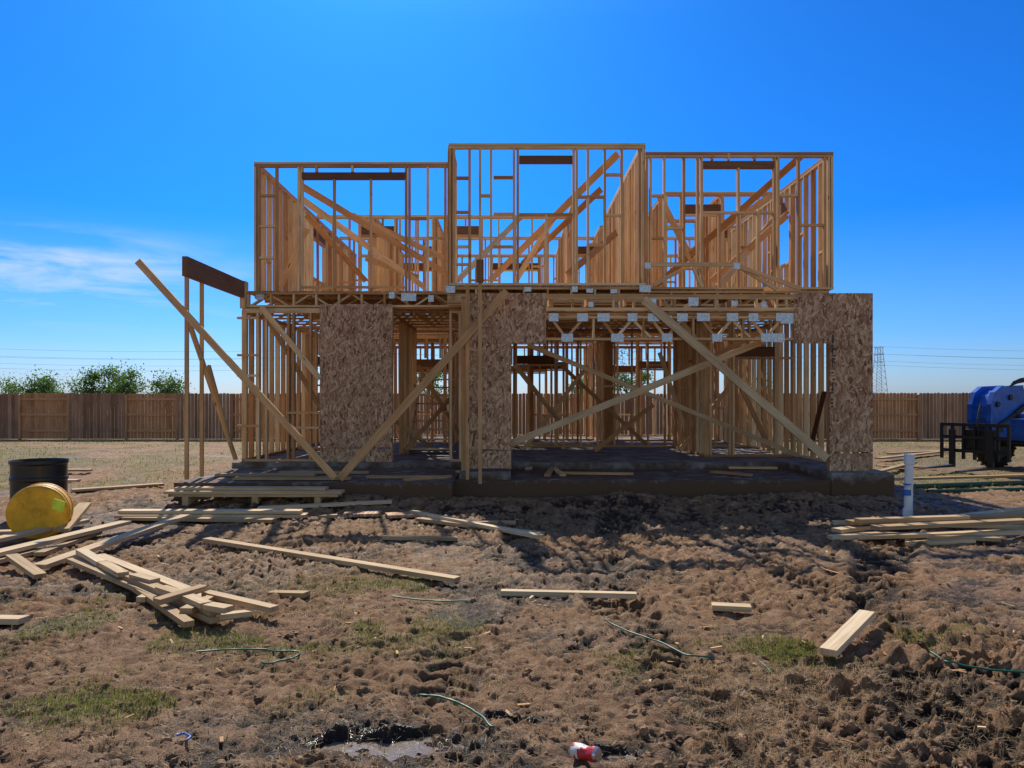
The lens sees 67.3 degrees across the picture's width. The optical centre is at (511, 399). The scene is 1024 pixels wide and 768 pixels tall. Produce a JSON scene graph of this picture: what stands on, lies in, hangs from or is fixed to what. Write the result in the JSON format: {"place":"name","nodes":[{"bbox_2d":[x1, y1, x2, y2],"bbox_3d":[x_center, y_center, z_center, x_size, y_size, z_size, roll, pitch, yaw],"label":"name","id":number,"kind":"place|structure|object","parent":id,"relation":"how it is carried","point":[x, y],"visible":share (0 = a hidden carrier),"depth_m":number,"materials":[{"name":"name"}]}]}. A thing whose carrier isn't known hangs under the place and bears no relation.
{"place":"outdoors","nodes":[
{"label":"outdoors","id":0,"kind":"place"},
{"bbox_2d":[0,400,1023,767],"bbox_3d":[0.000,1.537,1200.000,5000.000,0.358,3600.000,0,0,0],"label":"ground","id":1,"kind":"structure","parent":0,"point":[608,518],"depth_m":5.42,"materials":[{"name":"brown soil"}]},
{"bbox_2d":[0,615,29,624],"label":"lumber board","id":2,"kind":"object","parent":1,"relation":"on","point":[11,619],"visible":1,"depth_m":5.42,"materials":[{"name":"beige wood"}]},
{"bbox_2d":[0,371,47,394],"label":"tree","id":3,"kind":"object","parent":1,"relation":"on","point":[16,389],"visible":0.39,"depth_m":41.69,"materials":[{"name":"green plant"}]},
{"bbox_2d":[8,458,68,499],"bbox_3d":[-6.391,1.243,10.391,0.704,0.860,0.704,0,0,0],"label":"black drum","id":4,"kind":"object","parent":1,"relation":"on","point":[24,473],"visible":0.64,"depth_m":10.13,"materials":[{"name":"metal"}]},
{"bbox_2d":[5,483,73,538],"bbox_3d":[-5.471,1.304,8.883,0.645,0.645,0.506,0,0,-21],"label":"yellow drum","id":5,"kind":"object","parent":1,"relation":"on","point":[38,505],"visible":0.88,"depth_m":8.81,"materials":[{"name":"metal"}]},
{"bbox_2d":[18,365,70,393],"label":"tree","id":6,"kind":"object","parent":1,"relation":"on","point":[46,386],"visible":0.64,"depth_m":42.76,"materials":[{"name":"green plant"}]},
{"bbox_2d":[59,365,107,393],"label":"tree","id":7,"kind":"object","parent":1,"relation":"on","point":[92,376],"visible":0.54,"depth_m":41.74,"materials":[{"name":"green plant"}]},
{"bbox_2d":[0,502,189,578],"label":"lumber pile","id":8,"kind":"object","parent":1,"relation":"on","point":[14,555],"visible":0.98,"depth_m":8.15,"materials":[{"name":"beige wood"}]},
{"bbox_2d":[91,357,142,405],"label":"tree","id":9,"kind":"object","parent":1,"relation":"on","point":[110,375],"visible":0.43,"depth_m":42.73,"materials":[{"name":"green plant"}]},
{"bbox_2d":[103,359,162,404],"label":"tree","id":10,"kind":"object","parent":1,"relation":"on","point":[129,383],"visible":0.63,"depth_m":41.79,"materials":[{"name":"green plant"}]},
{"bbox_2d":[143,368,194,411],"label":"tree","id":11,"kind":"object","parent":1,"relation":"on","point":[170,387],"visible":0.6,"depth_m":42.80,"materials":[{"name":"green plant"}]},
{"bbox_2d":[66,548,278,627],"bbox_3d":[-3.062,1.494,6.369,3.179,0.158,0.597,0,0,42],"label":"pile","id":12,"kind":"object","parent":1,"relation":"on","point":[175,601],"visible":1,"depth_m":5.81,"materials":[{"name":"beige wood"}]},
{"bbox_2d":[176,732,191,740],"bbox_3d":[-1.531,1.577,3.604,0.098,0.016,0.048,0,0,34],"label":"blue plastic scrap","id":13,"kind":"object","parent":1,"relation":"on","point":[186,734],"visible":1,"depth_m":3.61,"materials":[{"name":"blue plastic"}]},
{"bbox_2d":[68,469,391,522],"bbox_3d":[-6.175,1.505,13.301,3.215,0.167,9.724,0,0,-45],"label":"lumber pile","id":14,"kind":"object","parent":1,"relation":"on","point":[266,514],"visible":0.75,"depth_m":10.21,"materials":[{"name":"beige wood"}]},
{"bbox_2d":[196,648,300,663],"bbox_3d":[-1.645,1.574,4.750,0.672,0.025,0.255,0,0,10],"label":"green strap","id":15,"kind":"object","parent":1,"relation":"on","point":[299,652],"visible":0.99,"depth_m":4.82,"materials":[{"name":"plastic"}]},
{"bbox_2d":[267,590,309,597],"bbox_3d":[-1.789,1.557,6.157,0.352,0.066,0.089,0,0,22],"label":"lumber board","id":16,"kind":"object","parent":1,"relation":"on","point":[296,593],"visible":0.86,"depth_m":6.11,"materials":[{"name":"beige wood"}]},
{"bbox_2d":[164,471,436,505],"bbox_3d":[-3.100,1.363,11.983,3.805,0.328,1.935,0,0,0],"label":"plank stack","id":17,"kind":"object","parent":1,"relation":"on","point":[189,495],"visible":0.94,"depth_m":11.15,"materials":[{"name":"beige wood"}]},
{"bbox_2d":[203,537,460,582],"bbox_3d":[-1.878,1.528,7.449,3.253,0.090,0.100,0,0,30],"label":"lumber board","id":18,"kind":"object","parent":1,"relation":"on","point":[365,564],"visible":1,"depth_m":7.26,"materials":[{"name":"beige wood"}]},
{"bbox_2d":[343,510,422,517],"bbox_3d":[-1.718,1.550,10.389,1.143,0.050,0.446,0,0,0],"label":"plywood scrap","id":19,"kind":"object","parent":1,"relation":"on","point":[372,513],"visible":0.89,"depth_m":10.30,"materials":[{"name":"brown wood"}]},
{"bbox_2d":[321,736,463,760],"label":"puddle","id":20,"kind":"object","parent":1,"relation":"on","point":[404,748],"visible":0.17,"depth_m":3.66,"materials":[{"name":"grey liquid"}]},
{"bbox_2d":[392,596,469,601],"bbox_3d":[-0.654,1.575,6.056,0.656,0.021,0.089,0,0,13],"label":"green strap","id":21,"kind":"object","parent":1,"relation":"on","point":[430,600],"visible":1,"depth_m":6.01,"materials":[{"name":"plastic"}]},
{"bbox_2d":[417,374,447,408],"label":"tree","id":22,"kind":"object","parent":1,"relation":"on","point":[437,385],"visible":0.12,"depth_m":43.43,"materials":[{"name":"green plant"}]},
{"bbox_2d":[419,694,494,727],"bbox_3d":[-0.264,1.579,3.935,0.089,0.016,0.577,0,0,-45],"label":"green strap","id":23,"kind":"object","parent":1,"relation":"on","point":[469,708],"visible":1,"depth_m":3.96,"materials":[{"name":"plastic"}]},
{"bbox_2d":[382,510,544,540],"bbox_3d":[-0.528,1.545,9.507,1.828,0.088,2.108,0,0,0],"label":"lumber pile","id":24,"kind":"object","parent":1,"relation":"on","point":[459,522],"visible":0.96,"depth_m":9.34,"materials":[{"name":"beige wood"}]},
{"bbox_2d":[0,559,1008,760],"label":"grass","id":25,"kind":"structure","parent":1,"relation":"on","point":[798,651],"depth_m":4.91,"materials":[{"name":"green plant"}]},
{"bbox_2d":[0,518,1023,767],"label":"dry straw","id":26,"kind":"object","parent":1,"relation":"on","point":[766,708],"visible":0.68,"depth_m":4.08,"materials":[{"name":"beige plant"}]},
{"bbox_2d":[0,491,1023,767],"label":"dirt clods","id":27,"kind":"object","parent":1,"relation":"on","point":[726,763],"visible":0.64,"depth_m":4.12,"materials":[{"name":"brown soil"}]},
{"bbox_2d":[0,393,1023,438],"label":"wooden fence","id":28,"kind":"object","parent":1,"relation":"on","point":[150,415],"visible":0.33,"depth_m":30.95,"materials":[{"name":"brown wood"}]},
{"bbox_2d":[2,487,1022,743],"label":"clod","id":29,"kind":"object","parent":1,"relation":"on","point":[592,615],"visible":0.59,"depth_m":5.39,"materials":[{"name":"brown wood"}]},
{"bbox_2d":[135,143,893,498],"bbox_3d":[0.159,-1.304,17.841,11.642,6.609,12.618,0,0,0],"label":"wooden house frame","id":30,"kind":"object","parent":1,"relation":"on","point":[623,293],"visible":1,"depth_m":14.11,"materials":[{"name":"brown wood"}]},
{"bbox_2d":[403,466,777,480],"bbox_3d":[1.421,1.238,13.971,6.700,0.048,3.454,0,0,-8],"label":"scrap lumber","id":31,"kind":"object","parent":30,"relation":"on","point":[550,471],"visible":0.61,"depth_m":12.87,"materials":[{"name":"brown wood"}]},
{"bbox_2d":[501,589,636,598],"bbox_3d":[0.456,1.572,6.226,1.092,0.041,0.070,0,0,5],"label":"lumber board","id":32,"kind":"object","parent":1,"relation":"on","point":[566,593],"visible":1,"depth_m":6.20,"materials":[{"name":"beige wood"}]},
{"bbox_2d":[568,375,595,396],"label":"tree","id":33,"kind":"object","parent":1,"relation":"on","point":[574,389],"visible":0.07,"depth_m":45.73,"materials":[{"name":"green plant"}]},
{"bbox_2d":[569,742,601,762],"bbox_3d":[0.326,1.565,3.413,0.151,0.085,0.069,0,0,41],"label":"crushed soda can","id":34,"kind":"object","parent":1,"relation":"on","point":[582,751],"visible":1,"depth_m":3.39,"materials":[{"name":"metal"}]},
{"bbox_2d":[606,754,635,759],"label":"puddle","id":35,"kind":"object","parent":1,"relation":"on","point":[630,757],"visible":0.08,"depth_m":3.58,"materials":[{"name":"liquid"}]},
{"bbox_2d":[595,345,660,392],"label":"tree","id":36,"kind":"object","parent":1,"relation":"on","point":[621,377],"visible":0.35,"depth_m":43.85,"materials":[{"name":"green plant"}]},
{"bbox_2d":[604,619,711,657],"bbox_3d":[0.906,1.573,5.070,0.103,0.027,0.954,0,0,-37],"label":"green strap","id":37,"kind":"object","parent":1,"relation":"on","point":[660,642],"visible":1,"depth_m":5.00,"materials":[{"name":"plastic"}]},
{"bbox_2d":[711,602,751,612],"bbox_3d":[1.659,1.571,5.818,0.286,0.040,0.100,0,0,11],"label":"lumber board","id":38,"kind":"object","parent":1,"relation":"on","point":[730,607],"visible":1,"depth_m":5.78,"materials":[{"name":"beige wood"}]},
{"bbox_2d":[819,609,874,656],"bbox_3d":[2.193,1.508,5.001,0.100,0.068,0.943,0,0,38],"label":"lumber board","id":39,"kind":"object","parent":1,"relation":"on","point":[841,639],"visible":1,"depth_m":4.91,"materials":[{"name":"beige wood"}]},
{"bbox_2d":[873,346,887,392],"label":"transmission tower","id":40,"kind":"structure","parent":1,"relation":"on","point":[879,358],"depth_m":418.38,"materials":[{"name":"metal"}]},
{"bbox_2d":[1,346,1023,370],"bbox_3d":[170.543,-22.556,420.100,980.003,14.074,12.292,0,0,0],"label":"power lines","id":41,"kind":"object","parent":40,"relation":"attached to","point":[436,355],"visible":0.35,"depth_m":425.45,"materials":[{"name":"metal"}]},
{"bbox_2d":[902,454,914,515],"bbox_3d":[5.356,1.256,10.380,0.151,1.032,0.131,0,0,0],"label":"pvc vent pipe","id":42,"kind":"object","parent":1,"relation":"on","point":[909,463],"visible":0.69,"depth_m":10.33,"materials":[{"name":"white plastic"}]},
{"bbox_2d":[827,507,1023,546],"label":"lumber pile","id":43,"kind":"object","parent":1,"relation":"on","point":[858,527],"visible":1,"depth_m":8.67,"materials":[{"name":"beige wood"}]},
{"bbox_2d":[874,450,1023,480],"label":"lumber pile","id":44,"kind":"object","parent":1,"relation":"on","point":[902,465],"visible":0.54,"depth_m":14.92,"materials":[{"name":"beige wood"}]},
{"bbox_2d":[913,480,1023,492],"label":"drain pipes","id":45,"kind":"object","parent":1,"relation":"on","point":[963,484],"visible":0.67,"depth_m":13.86,"materials":[{"name":"plastic"}]},
{"bbox_2d":[917,378,1023,471],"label":"blue telehandler","id":46,"kind":"object","parent":1,"relation":"on","point":[992,436],"visible":0.99,"depth_m":16.70,"materials":[{"name":"paint"}]},
{"bbox_2d":[930,651,1023,672],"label":"green strap","id":47,"kind":"object","parent":1,"relation":"on","point":[989,669],"visible":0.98,"depth_m":4.52,"materials":[{"name":"plastic"}]},
{"bbox_2d":[0,439,1023,489],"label":"lawn grass","id":48,"kind":"structure","parent":0,"point":[977,480],"depth_m":20.40,"materials":[{"name":"plant"}]},
{"bbox_2d":[0,0,1023,399],"label":"sky","id":49,"kind":"structure","parent":0,"point":[131,131],"materials":[{"name":"blue"}]}
]}

